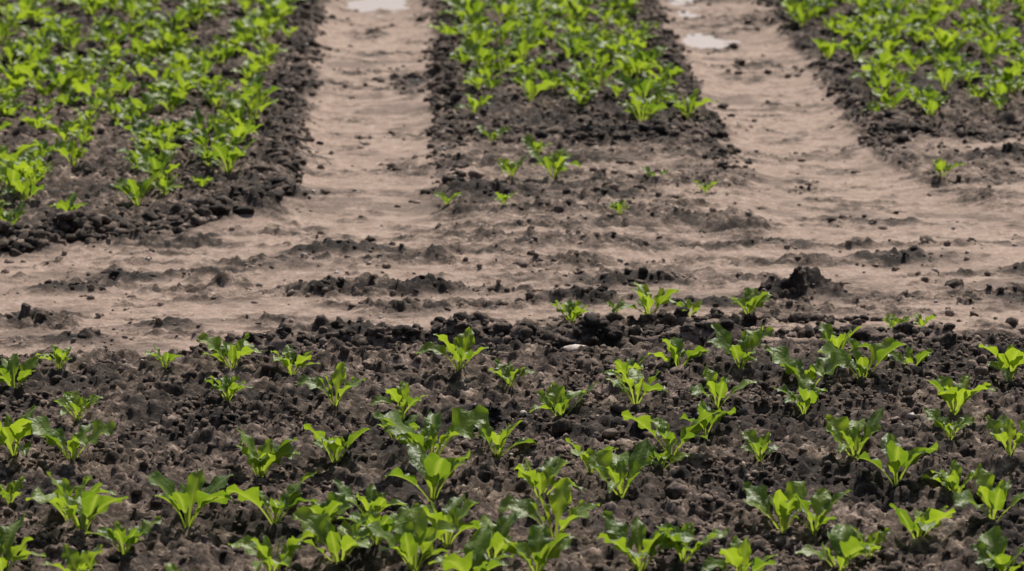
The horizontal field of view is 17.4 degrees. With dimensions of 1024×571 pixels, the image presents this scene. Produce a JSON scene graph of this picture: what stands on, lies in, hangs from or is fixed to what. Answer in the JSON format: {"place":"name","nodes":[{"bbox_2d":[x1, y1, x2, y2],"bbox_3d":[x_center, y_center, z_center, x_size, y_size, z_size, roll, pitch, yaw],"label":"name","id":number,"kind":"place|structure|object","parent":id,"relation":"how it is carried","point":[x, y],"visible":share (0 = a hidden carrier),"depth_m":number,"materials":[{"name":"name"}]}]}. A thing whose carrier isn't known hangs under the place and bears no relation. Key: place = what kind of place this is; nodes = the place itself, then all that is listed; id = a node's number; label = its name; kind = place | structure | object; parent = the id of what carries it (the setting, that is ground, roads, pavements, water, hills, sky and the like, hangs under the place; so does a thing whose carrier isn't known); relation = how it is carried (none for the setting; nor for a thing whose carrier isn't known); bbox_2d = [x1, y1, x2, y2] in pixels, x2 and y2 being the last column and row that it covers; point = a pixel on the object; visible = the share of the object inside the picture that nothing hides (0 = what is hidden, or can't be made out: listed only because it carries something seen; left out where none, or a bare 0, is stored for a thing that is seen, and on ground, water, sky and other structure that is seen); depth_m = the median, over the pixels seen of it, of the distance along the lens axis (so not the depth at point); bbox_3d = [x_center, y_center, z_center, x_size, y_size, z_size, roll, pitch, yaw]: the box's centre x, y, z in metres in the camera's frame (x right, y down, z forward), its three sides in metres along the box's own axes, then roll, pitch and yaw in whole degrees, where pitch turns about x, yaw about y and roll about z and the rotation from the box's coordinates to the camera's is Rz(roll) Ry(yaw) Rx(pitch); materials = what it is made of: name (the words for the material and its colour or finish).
{"place":"outdoors","nodes":[
{"label":"outdoors","id":0,"kind":"place"},
{"bbox_2d":[0,0,1023,570],"bbox_3d":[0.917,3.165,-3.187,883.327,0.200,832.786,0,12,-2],"label":"ground","id":1,"kind":"structure","parent":0,"point":[718,256],"depth_m":11.49,"materials":[{"name":"soil"}]},
{"bbox_2d":[0,201,24,225],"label":"sugar beet plant","id":2,"kind":"object","parent":1,"relation":"on","point":[16,214],"visible":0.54,"depth_m":12.15,"materials":[{"name":"green plant"}]},
{"bbox_2d":[0,476,25,504],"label":"sugar beet plant","id":3,"kind":"object","parent":1,"relation":"on","point":[17,484],"visible":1,"depth_m":8.68,"materials":[{"name":"green plant"}]},
{"bbox_2d":[0,405,35,456],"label":"sugar beet plant","id":4,"kind":"object","parent":1,"relation":"on","point":[11,431],"visible":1,"depth_m":9.00,"materials":[{"name":"green plant"}]},
{"bbox_2d":[0,353,39,388],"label":"sugar beet plant","id":5,"kind":"object","parent":1,"relation":"on","point":[8,369],"visible":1,"depth_m":9.82,"materials":[{"name":"green plant"}]},
{"bbox_2d":[0,513,46,570],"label":"sugar beet plant","id":6,"kind":"object","parent":1,"relation":"on","point":[8,550],"visible":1,"depth_m":8.04,"materials":[{"name":"green plant"}]},
{"bbox_2d":[35,344,72,368],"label":"sugar beet plant","id":7,"kind":"object","parent":1,"relation":"on","point":[60,355],"visible":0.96,"depth_m":10.03,"materials":[{"name":"green plant"}]},
{"bbox_2d":[50,191,86,211],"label":"sugar beet plant","id":8,"kind":"object","parent":1,"relation":"on","point":[68,203],"visible":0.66,"depth_m":12.31,"materials":[{"name":"green plant"}]},
{"bbox_2d":[24,416,115,459],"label":"sugar beet plant","id":9,"kind":"object","parent":1,"relation":"on","point":[40,425],"visible":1,"depth_m":8.99,"materials":[{"name":"green plant"}]},
{"bbox_2d":[25,475,116,520],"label":"sugar beet plant","id":10,"kind":"object","parent":1,"relation":"on","point":[80,489],"visible":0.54,"depth_m":8.50,"materials":[{"name":"green plant"}]},
{"bbox_2d":[42,544,102,570],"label":"sugar beet plant","id":11,"kind":"object","parent":1,"relation":"on","point":[86,561],"visible":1,"depth_m":7.90,"materials":[{"name":"green plant"}]},
{"bbox_2d":[53,391,102,420],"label":"sugar beet plant","id":12,"kind":"object","parent":1,"relation":"on","point":[75,401],"visible":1,"depth_m":9.47,"materials":[{"name":"green plant"}]},
{"bbox_2d":[30,471,127,536],"bbox_3d":[-1.068,0.552,8.354,0.229,0.157,0.227,4,13,17],"label":"sugar beet plant","id":13,"kind":"object","parent":1,"relation":"on","point":[89,507],"visible":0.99,"depth_m":8.32,"materials":[{"name":"green plant"}]},
{"bbox_2d":[85,516,161,553],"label":"sugar beet plant","id":14,"kind":"object","parent":1,"relation":"on","point":[117,532],"visible":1,"depth_m":8.15,"materials":[{"name":"green plant"}]},
{"bbox_2d":[110,173,159,206],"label":"sugar beet plant","id":15,"kind":"object","parent":1,"relation":"on","point":[125,186],"visible":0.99,"depth_m":12.63,"materials":[{"name":"green plant"}]},
{"bbox_2d":[0,0,297,206],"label":"sugar beet crop","id":16,"kind":"object","parent":1,"relation":"on","point":[22,175],"visible":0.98,"depth_m":15.17,"materials":[{"name":"green plant"}]},
{"bbox_2d":[144,344,180,368],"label":"sugar beet plant","id":17,"kind":"object","parent":1,"relation":"on","point":[167,357],"visible":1,"depth_m":9.97,"materials":[{"name":"green plant"}]},
{"bbox_2d":[152,173,182,194],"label":"sugar beet plant","id":18,"kind":"object","parent":1,"relation":"on","point":[164,183],"visible":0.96,"depth_m":12.77,"materials":[{"name":"green plant"}]},
{"bbox_2d":[146,468,237,528],"bbox_3d":[-0.774,0.538,8.390,0.210,0.155,0.225,6,14,26],"label":"sugar beet plant","id":19,"kind":"object","parent":1,"relation":"on","point":[188,495],"visible":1,"depth_m":8.38,"materials":[{"name":"green plant"}]},
{"bbox_2d":[204,375,253,401],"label":"sugar beet plant","id":20,"kind":"object","parent":1,"relation":"on","point":[228,384],"visible":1,"depth_m":9.56,"materials":[{"name":"green plant"}]},
{"bbox_2d":[196,333,262,368],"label":"sugar beet plant","id":21,"kind":"object","parent":1,"relation":"on","point":[231,351],"visible":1,"depth_m":10.00,"materials":[{"name":"green plant"}]},
{"bbox_2d":[236,427,299,476],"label":"sugar beet plant","id":22,"kind":"object","parent":1,"relation":"on","point":[268,453],"visible":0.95,"depth_m":8.87,"materials":[{"name":"green plant"}]},
{"bbox_2d":[228,530,313,570],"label":"sugar beet plant","id":23,"kind":"object","parent":1,"relation":"on","point":[263,552],"visible":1,"depth_m":7.96,"materials":[{"name":"green plant"}]},
{"bbox_2d":[226,471,317,523],"bbox_3d":[-0.594,0.547,8.373,0.246,0.129,0.178,-4,13,-17],"label":"sugar beet plant","id":24,"kind":"object","parent":1,"relation":"on","point":[290,497],"visible":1,"depth_m":8.39,"materials":[{"name":"green plant"}]},
{"bbox_2d":[271,344,320,375],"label":"sugar beet plant","id":25,"kind":"object","parent":1,"relation":"on","point":[289,352],"visible":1,"depth_m":10.00,"materials":[{"name":"green plant"}]},
{"bbox_2d":[296,491,352,520],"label":"sugar beet plant","id":26,"kind":"object","parent":1,"relation":"on","point":[334,504],"visible":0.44,"depth_m":8.31,"materials":[{"name":"green plant"}]},
{"bbox_2d":[296,361,364,405],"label":"sugar beet plant","id":27,"kind":"object","parent":1,"relation":"on","point":[338,375],"visible":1,"depth_m":9.54,"materials":[{"name":"green plant"}]},
{"bbox_2d":[303,424,369,462],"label":"sugar beet plant","id":28,"kind":"object","parent":1,"relation":"on","point":[336,445],"visible":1,"depth_m":8.97,"materials":[{"name":"green plant"}]},
{"bbox_2d":[291,505,389,563],"bbox_3d":[-0.425,0.611,8.077,0.227,0.143,0.230,2,13,11],"label":"sugar beet plant","id":29,"kind":"object","parent":1,"relation":"on","point":[346,537],"visible":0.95,"depth_m":8.07,"materials":[{"name":"green plant"}]},
{"bbox_2d":[332,479,409,513],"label":"sugar beet plant","id":30,"kind":"object","parent":1,"relation":"on","point":[377,502],"visible":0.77,"depth_m":8.45,"materials":[{"name":"green plant"}]},
{"bbox_2d":[346,0,409,16],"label":"puddle","id":31,"kind":"object","parent":1,"relation":"on","point":[366,5],"visible":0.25,"depth_m":18.79,"materials":[{"name":"beige liquid"}]},
{"bbox_2d":[337,503,419,544],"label":"sugar beet plant","id":32,"kind":"object","parent":1,"relation":"on","point":[386,522],"visible":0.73,"depth_m":8.16,"materials":[{"name":"green plant"}]},
{"bbox_2d":[373,410,421,439],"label":"sugar beet plant","id":33,"kind":"object","parent":1,"relation":"on","point":[410,420],"visible":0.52,"depth_m":9.23,"materials":[{"name":"green plant"}]},
{"bbox_2d":[370,381,427,413],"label":"sugar beet plant","id":34,"kind":"object","parent":1,"relation":"on","point":[400,392],"visible":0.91,"depth_m":9.50,"materials":[{"name":"green plant"}]},
{"bbox_2d":[363,507,458,570],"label":"sugar beet plant","id":35,"kind":"object","parent":1,"relation":"on","point":[414,536],"visible":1,"depth_m":7.97,"materials":[{"name":"green plant"}]},
{"bbox_2d":[389,429,443,450],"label":"sugar beet plant","id":36,"kind":"object","parent":1,"relation":"on","point":[404,441],"visible":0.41,"depth_m":9.01,"materials":[{"name":"green plant"}]},
{"bbox_2d":[385,444,470,501],"bbox_3d":[-0.190,0.477,8.659,0.224,0.154,0.209,10,16,38],"label":"sugar beet plant","id":37,"kind":"object","parent":1,"relation":"on","point":[433,469],"visible":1,"depth_m":8.62,"materials":[{"name":"green plant"}]},
{"bbox_2d":[378,404,488,455],"bbox_3d":[-0.213,0.395,8.954,0.303,0.159,0.219,-1,12,-6],"label":"sugar beet plant","id":38,"kind":"object","parent":1,"relation":"on","point":[463,422],"visible":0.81,"depth_m":8.95,"materials":[{"name":"green plant"}]},
{"bbox_2d":[434,190,460,203],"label":"sugar beet plant","id":39,"kind":"object","parent":1,"relation":"on","point":[444,197],"visible":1,"depth_m":12.72,"materials":[{"name":"green plant"}]},
{"bbox_2d":[420,492,480,547],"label":"sugar beet plant","id":40,"kind":"object","parent":1,"relation":"on","point":[452,511],"visible":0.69,"depth_m":8.21,"materials":[{"name":"green plant"}]},
{"bbox_2d":[415,327,488,370],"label":"sugar beet plant","id":41,"kind":"object","parent":1,"relation":"on","point":[459,347],"visible":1,"depth_m":9.94,"materials":[{"name":"green plant"}]},
{"bbox_2d":[428,524,513,570],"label":"sugar beet plant","id":42,"kind":"object","parent":1,"relation":"on","point":[475,557],"visible":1,"depth_m":7.85,"materials":[{"name":"green plant"}]},
{"bbox_2d":[454,93,493,113],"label":"sugar beet plant","id":43,"kind":"object","parent":1,"relation":"on","point":[473,103],"visible":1,"depth_m":14.66,"materials":[{"name":"green plant"}]},
{"bbox_2d":[457,511,516,560],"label":"sugar beet plant","id":44,"kind":"object","parent":1,"relation":"on","point":[500,529],"visible":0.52,"depth_m":8.09,"materials":[{"name":"green plant"}]},
{"bbox_2d":[475,125,509,141],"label":"sugar beet plant","id":45,"kind":"object","parent":1,"relation":"on","point":[487,132],"visible":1,"depth_m":14.09,"materials":[{"name":"green plant"}]},
{"bbox_2d":[474,420,540,458],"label":"sugar beet plant","id":46,"kind":"object","parent":1,"relation":"on","point":[487,432],"visible":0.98,"depth_m":9.04,"materials":[{"name":"green plant"}]},
{"bbox_2d":[497,155,525,176],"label":"sugar beet plant","id":47,"kind":"object","parent":1,"relation":"on","point":[505,165],"visible":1,"depth_m":13.19,"materials":[{"name":"green plant"}]},
{"bbox_2d":[488,359,534,385],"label":"sugar beet plant","id":48,"kind":"object","parent":1,"relation":"on","point":[500,371],"visible":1,"depth_m":9.76,"materials":[{"name":"green plant"}]},
{"bbox_2d":[0,0,1023,570],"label":"soil clods","id":49,"kind":"object","parent":1,"relation":"on","point":[194,210],"visible":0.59,"depth_m":10.76,"materials":[{"name":"brown soil"}]},
{"bbox_2d":[10,33,1019,566],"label":"pale stones","id":50,"kind":"object","parent":1,"relation":"on","point":[572,347],"visible":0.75,"depth_m":11.95,"materials":[{"name":"beige stone"}]},
{"bbox_2d":[522,134,551,152],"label":"sugar beet plant","id":51,"kind":"object","parent":1,"relation":"on","point":[529,141],"visible":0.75,"depth_m":13.68,"materials":[{"name":"green plant"}]},
{"bbox_2d":[504,524,573,570],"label":"sugar beet plant","id":52,"kind":"object","parent":1,"relation":"on","point":[543,547],"visible":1,"depth_m":7.93,"materials":[{"name":"green plant"}]},
{"bbox_2d":[497,477,599,537],"bbox_3d":[0.096,0.565,8.280,0.267,0.154,0.159,5,13,23],"label":"sugar beet plant","id":53,"kind":"object","parent":1,"relation":"on","point":[560,497],"visible":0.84,"depth_m":8.30,"materials":[{"name":"green plant"}]},
{"bbox_2d":[514,453,584,497],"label":"sugar beet plant","id":54,"kind":"object","parent":1,"relation":"on","point":[542,479],"visible":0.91,"depth_m":8.65,"materials":[{"name":"green plant"}]},
{"bbox_2d":[527,147,580,177],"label":"sugar beet plant","id":55,"kind":"object","parent":1,"relation":"on","point":[556,162],"visible":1,"depth_m":13.23,"materials":[{"name":"green plant"}]},
{"bbox_2d":[529,382,596,415],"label":"sugar beet plant","id":56,"kind":"object","parent":1,"relation":"on","point":[558,398],"visible":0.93,"depth_m":9.49,"materials":[{"name":"green plant"}]},
{"bbox_2d":[550,300,594,323],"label":"sugar beet plant","id":57,"kind":"object","parent":1,"relation":"on","point":[571,308],"visible":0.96,"depth_m":10.70,"materials":[{"name":"green plant"}]},
{"bbox_2d":[428,0,717,120],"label":"sugar beet crop","id":58,"kind":"object","parent":1,"relation":"on","point":[633,54],"visible":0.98,"depth_m":16.00,"materials":[{"name":"green plant"}]},
{"bbox_2d":[565,438,618,472],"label":"sugar beet plant","id":59,"kind":"object","parent":1,"relation":"on","point":[584,457],"visible":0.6,"depth_m":8.83,"materials":[{"name":"green plant"}]},
{"bbox_2d":[586,438,651,497],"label":"sugar beet plant","id":60,"kind":"object","parent":1,"relation":"on","point":[606,463],"visible":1,"depth_m":8.68,"materials":[{"name":"green plant"}]},
{"bbox_2d":[608,199,629,214],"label":"sugar beet plant","id":61,"kind":"object","parent":1,"relation":"on","point":[617,205],"visible":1,"depth_m":12.44,"materials":[{"name":"green plant"}]},
{"bbox_2d":[602,355,648,384],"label":"sugar beet plant","id":62,"kind":"object","parent":1,"relation":"on","point":[628,364],"visible":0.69,"depth_m":9.82,"materials":[{"name":"green plant"}]},
{"bbox_2d":[605,368,667,403],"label":"sugar beet plant","id":63,"kind":"object","parent":1,"relation":"on","point":[635,379],"visible":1,"depth_m":9.57,"materials":[{"name":"green plant"}]},
{"bbox_2d":[612,281,679,313],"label":"sugar beet plant","id":64,"kind":"object","parent":1,"relation":"on","point":[645,301],"visible":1,"depth_m":10.77,"materials":[{"name":"green plant"}]},
{"bbox_2d":[597,511,695,570],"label":"sugar beet plant","id":65,"kind":"object","parent":1,"relation":"on","point":[616,535],"visible":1,"depth_m":8.00,"materials":[{"name":"green plant"}]},
{"bbox_2d":[645,438,689,468],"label":"sugar beet plant","id":66,"kind":"object","parent":1,"relation":"on","point":[651,453],"visible":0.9,"depth_m":8.90,"materials":[{"name":"green plant"}]},
{"bbox_2d":[621,408,720,456],"bbox_3d":[0.423,0.405,9.031,0.265,0.139,0.192,3,13,12],"label":"sugar beet plant","id":67,"kind":"object","parent":1,"relation":"on","point":[689,432],"visible":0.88,"depth_m":9.05,"materials":[{"name":"green plant"}]},
{"bbox_2d":[648,337,708,366],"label":"sugar beet plant","id":68,"kind":"object","parent":1,"relation":"on","point":[675,348],"visible":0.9,"depth_m":10.01,"materials":[{"name":"green plant"}]},
{"bbox_2d":[668,0,700,17],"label":"puddle","id":69,"kind":"object","parent":1,"relation":"on","point":[681,2],"visible":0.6,"depth_m":18.52,"materials":[{"name":"beige liquid"}]},
{"bbox_2d":[675,299,701,315],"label":"sugar beet plant","id":70,"kind":"object","parent":1,"relation":"on","point":[695,305],"visible":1,"depth_m":10.83,"materials":[{"name":"green plant"}]},
{"bbox_2d":[656,521,729,562],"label":"sugar beet plant","id":71,"kind":"object","parent":1,"relation":"on","point":[681,548],"visible":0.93,"depth_m":8.04,"materials":[{"name":"green plant"}]},
{"bbox_2d":[680,400,735,436],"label":"sugar beet plant","id":72,"kind":"object","parent":1,"relation":"on","point":[712,419],"visible":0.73,"depth_m":9.25,"materials":[{"name":"green plant"}]},
{"bbox_2d":[681,33,741,48],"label":"puddle","id":73,"kind":"object","parent":1,"relation":"on","point":[698,40],"visible":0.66,"depth_m":17.34,"materials":[{"name":"beige liquid"}]},
{"bbox_2d":[690,365,756,408],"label":"sugar beet plant","id":74,"kind":"object","parent":1,"relation":"on","point":[719,389],"visible":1,"depth_m":9.46,"materials":[{"name":"green plant"}]},
{"bbox_2d":[701,535,777,570],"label":"sugar beet plant","id":75,"kind":"object","parent":1,"relation":"on","point":[737,553],"visible":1,"depth_m":7.85,"materials":[{"name":"green plant"}]},
{"bbox_2d":[707,323,773,369],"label":"sugar beet plant","id":76,"kind":"object","parent":1,"relation":"on","point":[746,341],"visible":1,"depth_m":9.91,"materials":[{"name":"green plant"}]},
{"bbox_2d":[730,287,770,313],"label":"sugar beet plant","id":77,"kind":"object","parent":1,"relation":"on","point":[753,298],"visible":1,"depth_m":10.80,"materials":[{"name":"green plant"}]},
{"bbox_2d":[739,429,778,460],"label":"sugar beet plant","id":78,"kind":"object","parent":1,"relation":"on","point":[752,438],"visible":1,"depth_m":8.97,"materials":[{"name":"green plant"}]},
{"bbox_2d":[742,481,810,532],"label":"sugar beet plant","id":79,"kind":"object","parent":1,"relation":"on","point":[786,503],"visible":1,"depth_m":8.38,"materials":[{"name":"green plant"}]},
{"bbox_2d":[774,373,827,413],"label":"sugar beet plant","id":80,"kind":"object","parent":1,"relation":"on","point":[809,391],"visible":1,"depth_m":9.48,"materials":[{"name":"green plant"}]},
{"bbox_2d":[764,345,851,384],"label":"sugar beet plant","id":81,"kind":"object","parent":1,"relation":"on","point":[781,357],"visible":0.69,"depth_m":9.77,"materials":[{"name":"green plant"}]},
{"bbox_2d":[778,487,851,534],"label":"sugar beet plant","id":82,"kind":"object","parent":1,"relation":"on","point":[820,498],"visible":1,"depth_m":8.35,"materials":[{"name":"green plant"}]},
{"bbox_2d":[795,523,874,570],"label":"sugar beet plant","id":83,"kind":"object","parent":1,"relation":"on","point":[846,545],"visible":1,"depth_m":7.93,"materials":[{"name":"green plant"}]},
{"bbox_2d":[819,322,869,352],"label":"sugar beet plant","id":84,"kind":"object","parent":1,"relation":"on","point":[827,331],"visible":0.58,"depth_m":10.02,"materials":[{"name":"green plant"}]},
{"bbox_2d":[824,407,883,458],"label":"sugar beet plant","id":85,"kind":"object","parent":1,"relation":"on","point":[846,430],"visible":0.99,"depth_m":9.01,"materials":[{"name":"green plant"}]},
{"bbox_2d":[818,335,905,378],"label":"sugar beet plant","id":86,"kind":"object","parent":1,"relation":"on","point":[881,350],"visible":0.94,"depth_m":9.84,"materials":[{"name":"green plant"}]},
{"bbox_2d":[852,526,889,557],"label":"sugar beet plant","id":87,"kind":"object","parent":1,"relation":"on","point":[878,538],"visible":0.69,"depth_m":8.16,"materials":[{"name":"green plant"}]},
{"bbox_2d":[882,314,911,327],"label":"sugar beet plant","id":88,"kind":"object","parent":1,"relation":"on","point":[892,320],"visible":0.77,"depth_m":10.69,"materials":[{"name":"green plant"}]},
{"bbox_2d":[857,432,937,485],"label":"sugar beet plant","id":89,"kind":"object","parent":1,"relation":"on","point":[897,455],"visible":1,"depth_m":8.71,"materials":[{"name":"green plant"}]},
{"bbox_2d":[780,0,1023,115],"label":"sugar beet crop","id":90,"kind":"object","parent":1,"relation":"on","point":[888,35],"visible":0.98,"depth_m":16.15,"materials":[{"name":"green plant"}]},
{"bbox_2d":[888,346,932,366],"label":"sugar beet plant","id":91,"kind":"object","parent":1,"relation":"on","point":[920,356],"visible":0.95,"depth_m":9.95,"materials":[{"name":"green plant"}]},
{"bbox_2d":[889,503,954,538],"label":"sugar beet plant","id":92,"kind":"object","parent":1,"relation":"on","point":[928,519],"visible":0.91,"depth_m":8.27,"materials":[{"name":"green plant"}]},
{"bbox_2d":[911,313,937,326],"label":"sugar beet plant","id":93,"kind":"object","parent":1,"relation":"on","point":[920,322],"visible":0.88,"depth_m":10.73,"materials":[{"name":"green plant"}]},
{"bbox_2d":[921,459,974,493],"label":"sugar beet plant","id":94,"kind":"object","parent":1,"relation":"on","point":[952,478],"visible":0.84,"depth_m":8.68,"materials":[{"name":"green plant"}]},
{"bbox_2d":[931,158,964,176],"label":"sugar beet plant","id":95,"kind":"object","parent":1,"relation":"on","point":[940,164],"visible":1,"depth_m":13.18,"materials":[{"name":"green plant"}]},
{"bbox_2d":[923,407,974,439],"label":"sugar beet plant","id":96,"kind":"object","parent":1,"relation":"on","point":[933,414],"visible":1,"depth_m":9.21,"materials":[{"name":"green plant"}]},
{"bbox_2d":[926,374,995,414],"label":"sugar beet plant","id":97,"kind":"object","parent":1,"relation":"on","point":[958,394],"visible":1,"depth_m":9.40,"materials":[{"name":"green plant"}]},
{"bbox_2d":[953,463,1023,520],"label":"sugar beet plant","id":98,"kind":"object","parent":1,"relation":"on","point":[990,495],"visible":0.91,"depth_m":8.43,"materials":[{"name":"green plant"}]},
{"bbox_2d":[971,525,1023,570],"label":"sugar beet plant","id":99,"kind":"object","parent":1,"relation":"on","point":[990,547],"visible":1,"depth_m":8.02,"materials":[{"name":"green plant"}]},
{"bbox_2d":[979,343,1023,380],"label":"sugar beet plant","id":100,"kind":"object","parent":1,"relation":"on","point":[1012,358],"visible":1,"depth_m":9.80,"materials":[{"name":"green plant"}]},
{"bbox_2d":[985,414,1023,455],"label":"sugar beet plant","id":101,"kind":"object","parent":1,"relation":"on","point":[1003,427],"visible":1,"depth_m":8.90,"materials":[{"name":"green plant"}]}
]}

